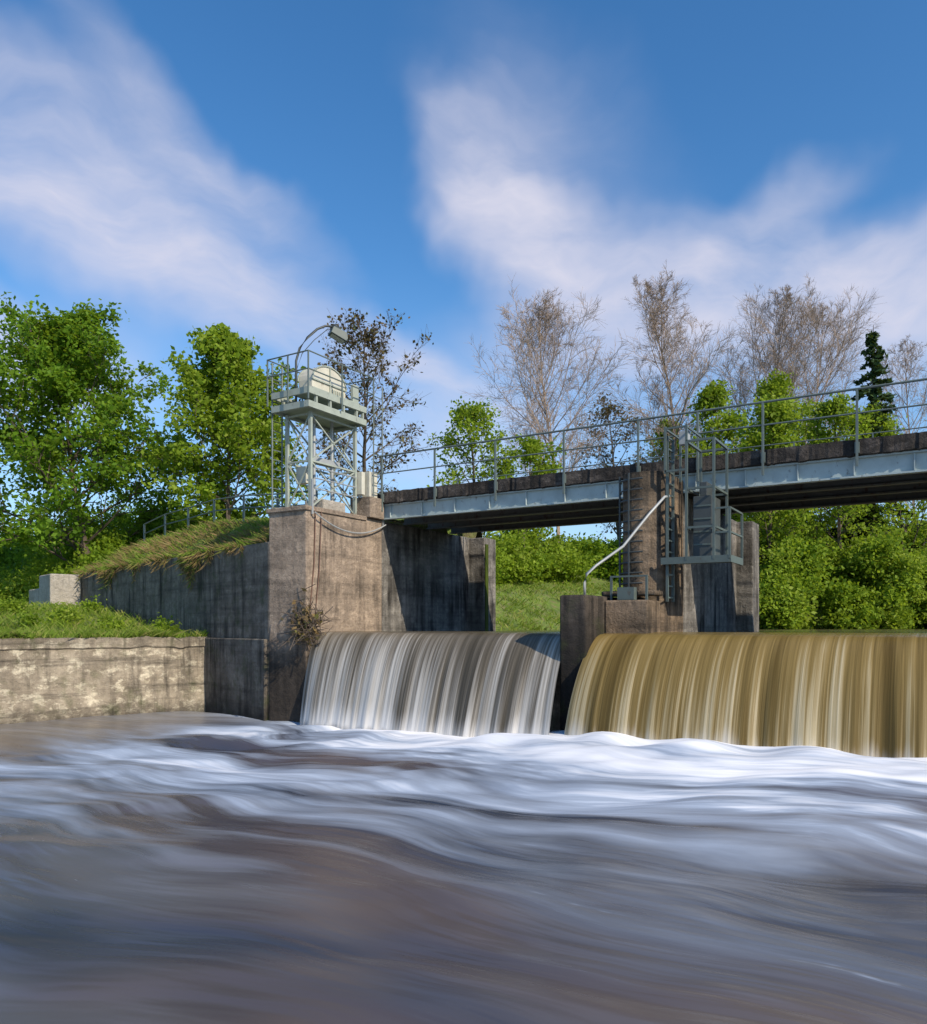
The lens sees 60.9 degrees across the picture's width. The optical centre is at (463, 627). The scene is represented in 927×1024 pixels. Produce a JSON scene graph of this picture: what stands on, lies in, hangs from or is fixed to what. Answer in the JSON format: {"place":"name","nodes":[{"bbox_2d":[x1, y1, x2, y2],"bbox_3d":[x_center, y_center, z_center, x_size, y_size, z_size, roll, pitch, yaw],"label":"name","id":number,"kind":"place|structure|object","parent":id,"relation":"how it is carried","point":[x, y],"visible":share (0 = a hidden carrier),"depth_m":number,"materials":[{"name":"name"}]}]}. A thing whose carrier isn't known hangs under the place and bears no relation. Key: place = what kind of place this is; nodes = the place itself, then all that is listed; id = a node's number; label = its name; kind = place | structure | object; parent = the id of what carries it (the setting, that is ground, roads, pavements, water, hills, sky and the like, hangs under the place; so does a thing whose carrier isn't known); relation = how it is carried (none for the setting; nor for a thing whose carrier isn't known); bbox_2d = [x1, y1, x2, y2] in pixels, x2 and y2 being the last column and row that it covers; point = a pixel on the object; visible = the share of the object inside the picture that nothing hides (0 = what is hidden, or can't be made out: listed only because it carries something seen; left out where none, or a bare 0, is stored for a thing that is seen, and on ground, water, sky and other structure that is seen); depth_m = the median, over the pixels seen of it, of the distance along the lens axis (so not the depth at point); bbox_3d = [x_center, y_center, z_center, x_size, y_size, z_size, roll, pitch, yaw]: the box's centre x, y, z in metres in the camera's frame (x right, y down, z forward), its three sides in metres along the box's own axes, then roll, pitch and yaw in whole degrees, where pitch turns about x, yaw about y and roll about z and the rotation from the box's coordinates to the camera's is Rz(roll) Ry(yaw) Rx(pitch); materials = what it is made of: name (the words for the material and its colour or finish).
{"place":"outdoors","nodes":[
{"label":"outdoors","id":0,"kind":"place"},
{"bbox_2d":[0,607,186,636],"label":"river terrace","id":1,"kind":"structure","parent":0,"point":[42,615],"depth_m":29.84,"materials":[{"name":"green plant"}]},
{"bbox_2d":[0,530,132,604],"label":"bank bushes","id":2,"kind":"object","parent":1,"relation":"on","point":[11,586],"visible":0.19,"depth_m":43.79,"materials":[{"name":"green plant"}]},
{"bbox_2d":[0,499,163,583],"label":"hedge bushes","id":3,"kind":"object","parent":1,"relation":"on","point":[11,559],"visible":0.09,"depth_m":50.38,"materials":[{"name":"green plant"}]},
{"bbox_2d":[0,594,181,636],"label":"terrace shrubs","id":4,"kind":"object","parent":1,"relation":"on","point":[14,605],"visible":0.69,"depth_m":27.54,"materials":[{"name":"green plant"}]},
{"bbox_2d":[0,599,205,639],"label":"terrace grass","id":5,"kind":"structure","parent":1,"relation":"on","point":[66,632],"depth_m":26.95,"materials":[{"name":"green plant"}]},
{"bbox_2d":[300,631,559,736],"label":"waterfall","id":6,"kind":"structure","parent":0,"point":[466,683],"depth_m":19.48,"materials":[{"name":"liquid"}]},
{"bbox_2d":[0,711,926,1023],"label":"river water","id":7,"kind":"structure","parent":0,"point":[182,867],"depth_m":8.51,"materials":[{"name":"grey liquid"}]},
{"bbox_2d":[0,636,207,723],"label":"river bank wall","id":8,"kind":"structure","parent":7,"relation":"in","point":[45,679],"depth_m":23.77,"materials":[{"name":"concrete"}]},
{"bbox_2d":[0,629,208,638],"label":"grass","id":9,"kind":"structure","parent":8,"relation":"on","point":[13,634],"depth_m":23.71,"materials":[{"name":"green plant"}]},
{"bbox_2d":[204,638,267,720],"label":"wall plinth","id":10,"kind":"structure","parent":7,"relation":"in","point":[236,675],"depth_m":24.20,"materials":[{"name":"grey concrete"}]},
{"bbox_2d":[0,0,926,548],"label":"sky","id":11,"kind":"structure","parent":0,"point":[261,169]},
{"bbox_2d":[105,519,925,629],"bbox_3d":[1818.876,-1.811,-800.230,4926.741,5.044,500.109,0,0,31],"label":"ground","id":12,"kind":"structure","parent":0,"point":[553,602],"depth_m":42.10,"materials":[{"name":"green plant"}]},
{"bbox_2d":[29,574,80,606],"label":"end blocks","id":13,"kind":"structure","parent":12,"relation":"on","point":[59,588],"depth_m":36.57,"materials":[{"name":"concrete"}]},
{"bbox_2d":[0,291,209,566],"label":"maple tree","id":14,"kind":"object","parent":12,"relation":"on","point":[65,362],"visible":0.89,"depth_m":43.48,"materials":[{"name":"green plant"}]},
{"bbox_2d":[75,542,245,593],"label":"overhanging grass","id":15,"kind":"structure","parent":12,"relation":"on","point":[104,568],"depth_m":27.20,"materials":[{"name":"green plant"}]},
{"bbox_2d":[67,518,268,574],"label":"dry grass","id":16,"kind":"structure","parent":12,"relation":"on","point":[230,538],"depth_m":29.83,"materials":[{"name":"green plant"}]},
{"bbox_2d":[81,541,268,720],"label":"wing wall","id":17,"kind":"structure","parent":12,"relation":"on","point":[227,596],"depth_m":26.27,"materials":[{"name":"concrete"}]},
{"bbox_2d":[131,322,323,530],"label":"maple tree","id":18,"kind":"object","parent":12,"relation":"on","point":[237,436],"visible":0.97,"depth_m":41.33,"materials":[{"name":"green plant"}]},
{"bbox_2d":[143,490,317,540],"bbox_3d":[-9.872,-4.133,31.212,0.075,1.866,15.677,0,0,-41],"label":"bank handrail","id":19,"kind":"object","parent":12,"relation":"on","point":[243,507],"visible":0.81,"depth_m":31.19,"materials":[{"name":"metal"}]},
{"bbox_2d":[73,514,427,571],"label":"bank grass","id":20,"kind":"structure","parent":12,"relation":"on","point":[260,521],"depth_m":29.89,"materials":[{"name":"green plant"}]},
{"bbox_2d":[295,307,437,499],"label":"copper beech tree","id":21,"kind":"object","parent":12,"relation":"on","point":[366,335],"visible":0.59,"depth_m":42.22,"materials":[{"name":"brown plant"}]},
{"bbox_2d":[136,498,604,585],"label":"roadside bushes","id":22,"kind":"object","parent":12,"relation":"on","point":[516,560],"visible":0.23,"depth_m":51.26,"materials":[{"name":"green plant"}]},
{"bbox_2d":[266,479,495,722],"bbox_3d":[-2.250,-0.250,26.516,2.200,7.900,9.914,0,0,31],"label":"river weir abutment","id":23,"kind":"object","parent":12,"relation":"on","point":[365,568],"visible":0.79,"depth_m":24.36,"materials":[{"name":"concrete"}]},
{"bbox_2d":[276,584,332,650],"bbox_3d":[-4.539,-0.278,22.045,1.763,1.856,1.642,0,0,31],"label":"driftwood clump","id":24,"kind":"object","parent":23,"relation":"on","point":[303,631],"visible":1,"depth_m":21.89,"materials":[{"name":"brown plant"}]},
{"bbox_2d":[267,350,382,514],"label":"sluice hoist tower","id":25,"kind":"structure","parent":23,"relation":"on","point":[321,390],"depth_m":23.34,"materials":[{"name":"metal"}]},
{"bbox_2d":[295,325,347,401],"bbox_3d":[-4.243,-7.767,23.463,1.575,2.535,0.362,0,0,-28],"label":"flood lamp","id":26,"kind":"object","parent":25,"relation":"attached to","point":[337,334],"visible":0.96,"depth_m":23.49,"materials":[{"name":"metal"}]},
{"bbox_2d":[423,396,523,543],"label":"young green tree","id":27,"kind":"object","parent":12,"relation":"on","point":[463,418],"visible":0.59,"depth_m":49.59,"materials":[{"name":"green plant"}]},
{"bbox_2d":[494,433,569,554],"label":"young green tree","id":28,"kind":"object","parent":12,"relation":"on","point":[531,446],"visible":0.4,"depth_m":54.67,"materials":[{"name":"green plant"}]},
{"bbox_2d":[470,273,634,542],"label":"bare tree","id":29,"kind":"object","parent":12,"relation":"on","point":[545,314],"visible":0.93,"depth_m":60.79,"materials":[{"name":"brown plant"}]},
{"bbox_2d":[489,527,622,583],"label":"thicket bushes","id":30,"kind":"object","parent":12,"relation":"on","point":[603,550],"visible":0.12,"depth_m":59.05,"materials":[{"name":"green plant"}]},
{"bbox_2d":[566,392,656,546],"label":"young green tree","id":31,"kind":"object","parent":12,"relation":"on","point":[609,410],"visible":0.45,"depth_m":70.03,"materials":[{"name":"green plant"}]},
{"bbox_2d":[640,413,695,461],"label":"green tree","id":32,"kind":"object","parent":12,"relation":"on","point":[661,444],"visible":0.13,"depth_m":64.22,"materials":[{"name":"green plant"}]},
{"bbox_2d":[603,260,743,462],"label":"bare tree","id":33,"kind":"object","parent":12,"relation":"on","point":[655,327],"visible":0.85,"depth_m":61.59,"materials":[{"name":"brown plant"}]},
{"bbox_2d":[496,579,924,629],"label":"upstream bank grass","id":34,"kind":"structure","parent":12,"relation":"on","point":[518,586],"depth_m":43.34,"materials":[{"name":"green plant"}]},
{"bbox_2d":[685,379,762,528],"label":"green tree","id":35,"kind":"object","parent":12,"relation":"on","point":[711,392],"visible":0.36,"depth_m":58.11,"materials":[{"name":"green plant"}]},
{"bbox_2d":[678,280,834,515],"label":"bare tree","id":36,"kind":"object","parent":12,"relation":"on","point":[780,330],"visible":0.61,"depth_m":64.08,"materials":[{"name":"brown plant"}]},
{"bbox_2d":[729,395,821,563],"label":"green tree","id":37,"kind":"object","parent":12,"relation":"on","point":[775,412],"visible":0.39,"depth_m":52.59,"materials":[{"name":"green plant"}]},
{"bbox_2d":[730,368,868,545],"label":"green tree","id":38,"kind":"object","parent":12,"relation":"on","point":[774,386],"visible":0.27,"depth_m":59.98,"materials":[{"name":"green plant"}]},
{"bbox_2d":[726,273,881,449],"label":"bare tree","id":39,"kind":"object","parent":12,"relation":"on","point":[830,362],"visible":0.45,"depth_m":68.81,"materials":[{"name":"brown plant"}]},
{"bbox_2d":[746,509,926,628],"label":"riverside bushes","id":40,"kind":"object","parent":12,"relation":"on","point":[886,588],"visible":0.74,"depth_m":51.18,"materials":[{"name":"green plant"}]},
{"bbox_2d":[791,393,910,584],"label":"green tree","id":41,"kind":"object","parent":12,"relation":"on","point":[836,405],"visible":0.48,"depth_m":54.95,"materials":[{"name":"green plant"}]},
{"bbox_2d":[830,325,924,569],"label":"spruce tree","id":42,"kind":"object","parent":12,"relation":"on","point":[874,358],"visible":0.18,"depth_m":59.61,"materials":[{"name":"green plant"}]},
{"bbox_2d":[839,400,926,553],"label":"green tree","id":43,"kind":"object","parent":12,"relation":"on","point":[889,425],"visible":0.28,"depth_m":58.21,"materials":[{"name":"green plant"}]},
{"bbox_2d":[864,335,926,513],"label":"bare tree","id":44,"kind":"object","parent":12,"relation":"on","point":[905,360],"visible":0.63,"depth_m":69.22,"materials":[{"name":"brown plant"}]},
{"bbox_2d":[550,665,559,729],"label":"weir sill","id":45,"kind":"structure","parent":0,"point":[555,720],"depth_m":19.25,"materials":[{"name":"grey concrete"}]},
{"bbox_2d":[564,632,926,757],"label":"waterfall","id":46,"kind":"structure","parent":45,"relation":"on","point":[864,694],"depth_m":15.15,"materials":[{"name":"liquid"}]},
{"bbox_2d":[560,436,758,730],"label":"weir centre pier","id":47,"kind":"structure","parent":0,"point":[652,595],"depth_m":18.91,"materials":[{"name":"grey concrete"}]},
{"bbox_2d":[377,378,926,533],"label":"weir footbridge","id":48,"kind":"object","parent":47,"relation":"on","point":[879,469],"visible":0.89,"depth_m":21.16,"materials":[{"name":"grey metal"}]},
{"bbox_2d":[661,424,742,564],"bbox_3d":[5.656,-3.085,18.668,1.600,3.230,1.305,0,0,31],"label":"inspection cage","id":49,"kind":"object","parent":47,"relation":"attached to","point":[705,528],"visible":1,"depth_m":18.31,"materials":[{"name":"paint"}]},
{"bbox_2d":[496,629,926,632],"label":"upstream river water","id":50,"kind":"structure","parent":0,"point":[856,630],"depth_m":32.34,"materials":[{"name":"brown liquid"}]}
]}

